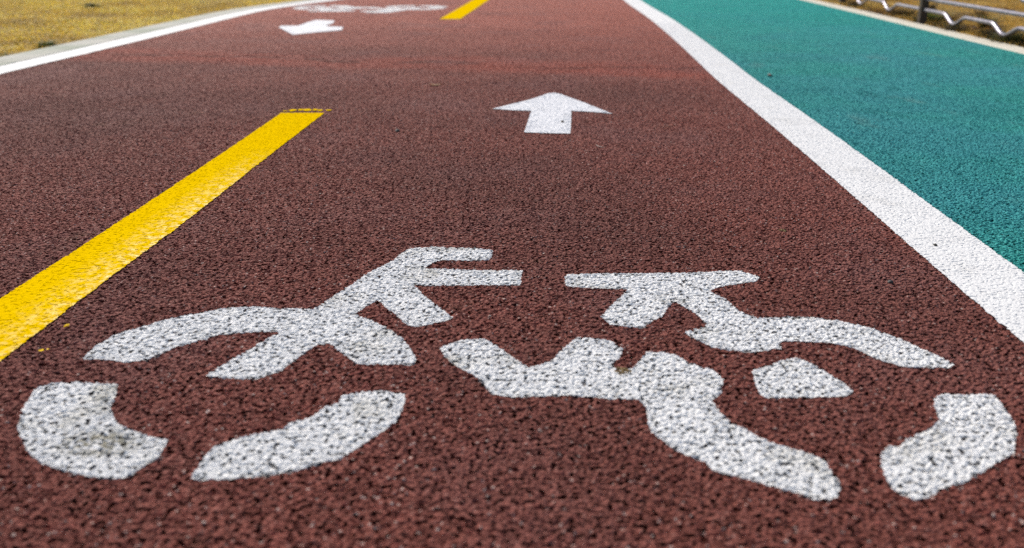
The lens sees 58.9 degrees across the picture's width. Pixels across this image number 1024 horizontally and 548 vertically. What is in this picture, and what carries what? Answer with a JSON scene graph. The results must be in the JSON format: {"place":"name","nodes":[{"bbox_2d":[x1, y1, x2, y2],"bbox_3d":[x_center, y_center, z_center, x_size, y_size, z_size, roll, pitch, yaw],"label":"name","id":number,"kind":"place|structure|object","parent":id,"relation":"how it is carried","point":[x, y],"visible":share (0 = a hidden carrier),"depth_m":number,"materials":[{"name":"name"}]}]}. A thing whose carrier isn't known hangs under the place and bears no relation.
{"place":"outdoors","nodes":[
{"label":"outdoors","id":0,"kind":"place"},
{"bbox_2d":[0,0,1023,547],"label":"cycle path","id":1,"kind":"structure","parent":0,"point":[690,164],"depth_m":1.43,"materials":[{"name":"brown asphalt"}]},
{"bbox_2d":[0,109,330,360],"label":"dash","id":2,"kind":"object","parent":1,"relation":"on","point":[35,304],"visible":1,"depth_m":1.61,"materials":[{"name":"yellow paint"}]},
{"bbox_2d":[0,0,331,73],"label":"edge line","id":3,"kind":"object","parent":1,"relation":"on","point":[46,59],"visible":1,"depth_m":4.75,"materials":[{"name":"white paint"}]},
{"bbox_2d":[279,20,342,34],"bbox_3d":[-1.238,-1.519,5.572,0.379,0.001,0.991,-6,21,-15],"label":"lane arrow","id":4,"kind":"object","parent":1,"relation":"on","point":[313,26],"visible":1,"depth_m":5.51,"materials":[{"name":"white paint"}]},
{"bbox_2d":[292,5,446,12],"bbox_3d":[-1.115,-2.053,7.022,1.226,0.001,0.836,-1,20,-2],"label":"bicycle symbol","id":5,"kind":"object","parent":1,"relation":"on","point":[349,9],"visible":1,"depth_m":7.05,"materials":[{"name":"white paint"}]},
{"bbox_2d":[440,0,487,18],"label":"dash","id":6,"kind":"object","parent":1,"relation":"on","point":[464,10],"visible":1,"depth_m":6.84,"materials":[{"name":"yellow paint"}]},
{"bbox_2d":[17,246,1017,502],"bbox_3d":[-0.001,0.085,1.217,1.129,0.001,0.760,0,20,0],"label":"bicycle symbol","id":7,"kind":"object","parent":1,"relation":"on","point":[75,428],"visible":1,"depth_m":1.09,"materials":[{"name":"white paint"}]},
{"bbox_2d":[492,93,611,133],"bbox_3d":[0.122,-0.504,2.815,0.337,0.001,0.690,-5,21,-14],"label":"lane arrow","id":8,"kind":"object","parent":1,"relation":"on","point":[549,112],"visible":1,"depth_m":2.83,"materials":[{"name":"white paint"}]},
{"bbox_2d":[624,0,1023,341],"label":"edge line","id":9,"kind":"object","parent":1,"relation":"on","point":[988,279],"visible":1,"depth_m":1.87,"materials":[{"name":"white paint"}]},
{"bbox_2d":[0,0,1023,56],"bbox_3d":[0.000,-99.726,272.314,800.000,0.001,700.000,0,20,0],"label":"ground","id":10,"kind":"structure","parent":0,"point":[98,22],"depth_m":6.53,"materials":[{"name":"plant"}]},
{"bbox_2d":[30,38,60,48],"bbox_3d":[-2.366,-1.171,4.611,0.208,0.042,0.189,9,22,24],"label":"weed tuft","id":11,"kind":"object","parent":10,"relation":"on","point":[45,43],"visible":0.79,"depth_m":4.61,"materials":[{"name":"green plant"}]},
{"bbox_2d":[82,2,101,7],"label":"weed tuft","id":12,"kind":"object","parent":10,"relation":"on","point":[88,5],"visible":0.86,"depth_m":7.33,"materials":[{"name":"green plant"}]},
{"bbox_2d":[0,0,315,65],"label":"kerb","id":13,"kind":"structure","parent":10,"relation":"on","point":[28,55],"depth_m":4.96,"materials":[{"name":"concrete"}]},
{"bbox_2d":[841,3,860,8],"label":"weed tuft","id":14,"kind":"object","parent":10,"relation":"on","point":[850,5],"visible":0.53,"depth_m":7.16,"materials":[{"name":"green plant"}]},
{"bbox_2d":[882,4,913,15],"bbox_3d":[2.753,-1.874,6.457,0.347,0.087,0.332,4,21,11],"label":"grass clump","id":15,"kind":"object","parent":10,"relation":"on","point":[895,10],"visible":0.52,"depth_m":6.45,"materials":[{"name":"brown plant"}]},
{"bbox_2d":[897,8,917,17],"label":"grass clump","id":16,"kind":"object","parent":10,"relation":"on","point":[909,13],"visible":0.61,"depth_m":6.40,"materials":[{"name":"brown plant"}]},
{"bbox_2d":[804,0,1023,53],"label":"kerb","id":17,"kind":"structure","parent":10,"relation":"on","point":[1009,47],"depth_m":5.34,"materials":[{"name":"concrete"}]},
{"bbox_2d":[818,0,1023,46],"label":"grass","id":18,"kind":"structure","parent":10,"relation":"on","point":[871,6],"depth_m":6.83,"materials":[{"name":"brown plant"}]},
{"bbox_2d":[915,0,942,9],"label":"grass clump","id":19,"kind":"object","parent":10,"relation":"on","point":[933,6],"visible":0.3,"depth_m":6.76,"materials":[{"name":"brown plant"}]},
{"bbox_2d":[839,0,1023,36],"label":"fence","id":20,"kind":"object","parent":10,"relation":"on","point":[923,9],"visible":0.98,"depth_m":5.30,"materials":[{"name":"metal"}]},
{"bbox_2d":[915,8,960,22],"bbox_3d":[2.780,-1.702,5.978,0.361,0.094,0.368,0,20,0],"label":"weed tuft","id":21,"kind":"object","parent":10,"relation":"on","point":[934,16],"visible":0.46,"depth_m":5.95,"materials":[{"name":"green plant"}]},
{"bbox_2d":[940,19,967,29],"bbox_3d":[2.619,-1.473,5.387,0.305,0.073,0.296,-17,26,-38],"label":"grass clump","id":22,"kind":"object","parent":10,"relation":"on","point":[943,22],"visible":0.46,"depth_m":5.41,"materials":[{"name":"brown plant"}]},
{"bbox_2d":[936,8,975,21],"bbox_3d":[2.879,-1.686,5.937,0.391,0.094,0.368,0,20,0],"label":"grass clump","id":23,"kind":"object","parent":10,"relation":"on","point":[954,17],"visible":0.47,"depth_m":5.92,"materials":[{"name":"brown plant"}]},
{"bbox_2d":[940,23,971,32],"bbox_3d":[2.578,-1.428,5.286,0.260,0.059,0.246,10,22,25],"label":"grass clump","id":24,"kind":"object","parent":10,"relation":"on","point":[955,28],"visible":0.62,"depth_m":5.27,"materials":[{"name":"brown plant"}]},
{"bbox_2d":[954,8,1008,30],"bbox_3d":[2.843,-1.525,5.448,0.475,0.128,0.527,10,22,25],"label":"weed tuft","id":25,"kind":"object","parent":10,"relation":"on","point":[981,25],"visible":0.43,"depth_m":5.44,"materials":[{"name":"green plant"}]},
{"bbox_2d":[969,8,998,17],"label":"grass clump","id":26,"kind":"object","parent":10,"relation":"on","point":[980,13],"visible":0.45,"depth_m":6.44,"materials":[{"name":"brown plant"}]},
{"bbox_2d":[959,25,1010,37],"bbox_3d":[2.615,-1.332,4.983,0.361,0.088,0.312,10,23,26],"label":"grass clump","id":27,"kind":"object","parent":10,"relation":"on","point":[987,33],"visible":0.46,"depth_m":4.98,"materials":[{"name":"brown plant"}]},
{"bbox_2d":[983,28,1022,43],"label":"grass clump","id":28,"kind":"object","parent":10,"relation":"on","point":[997,38],"visible":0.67,"depth_m":4.70,"materials":[{"name":"plant"}]},
{"bbox_2d":[1002,29,1023,41],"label":"grass clump","id":29,"kind":"object","parent":10,"relation":"on","point":[1017,38],"visible":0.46,"depth_m":4.68,"materials":[{"name":"brown plant"}]},
{"bbox_2d":[1006,40,1023,47],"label":"weed tuft","id":30,"kind":"object","parent":10,"relation":"on","point":[1019,43],"visible":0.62,"depth_m":4.63,"materials":[{"name":"green plant"}]},
{"bbox_2d":[641,0,1023,271],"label":"footpath","id":31,"kind":"structure","parent":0,"point":[935,120],"depth_m":3.19,"materials":[{"name":"teal asphalt"}]}
]}

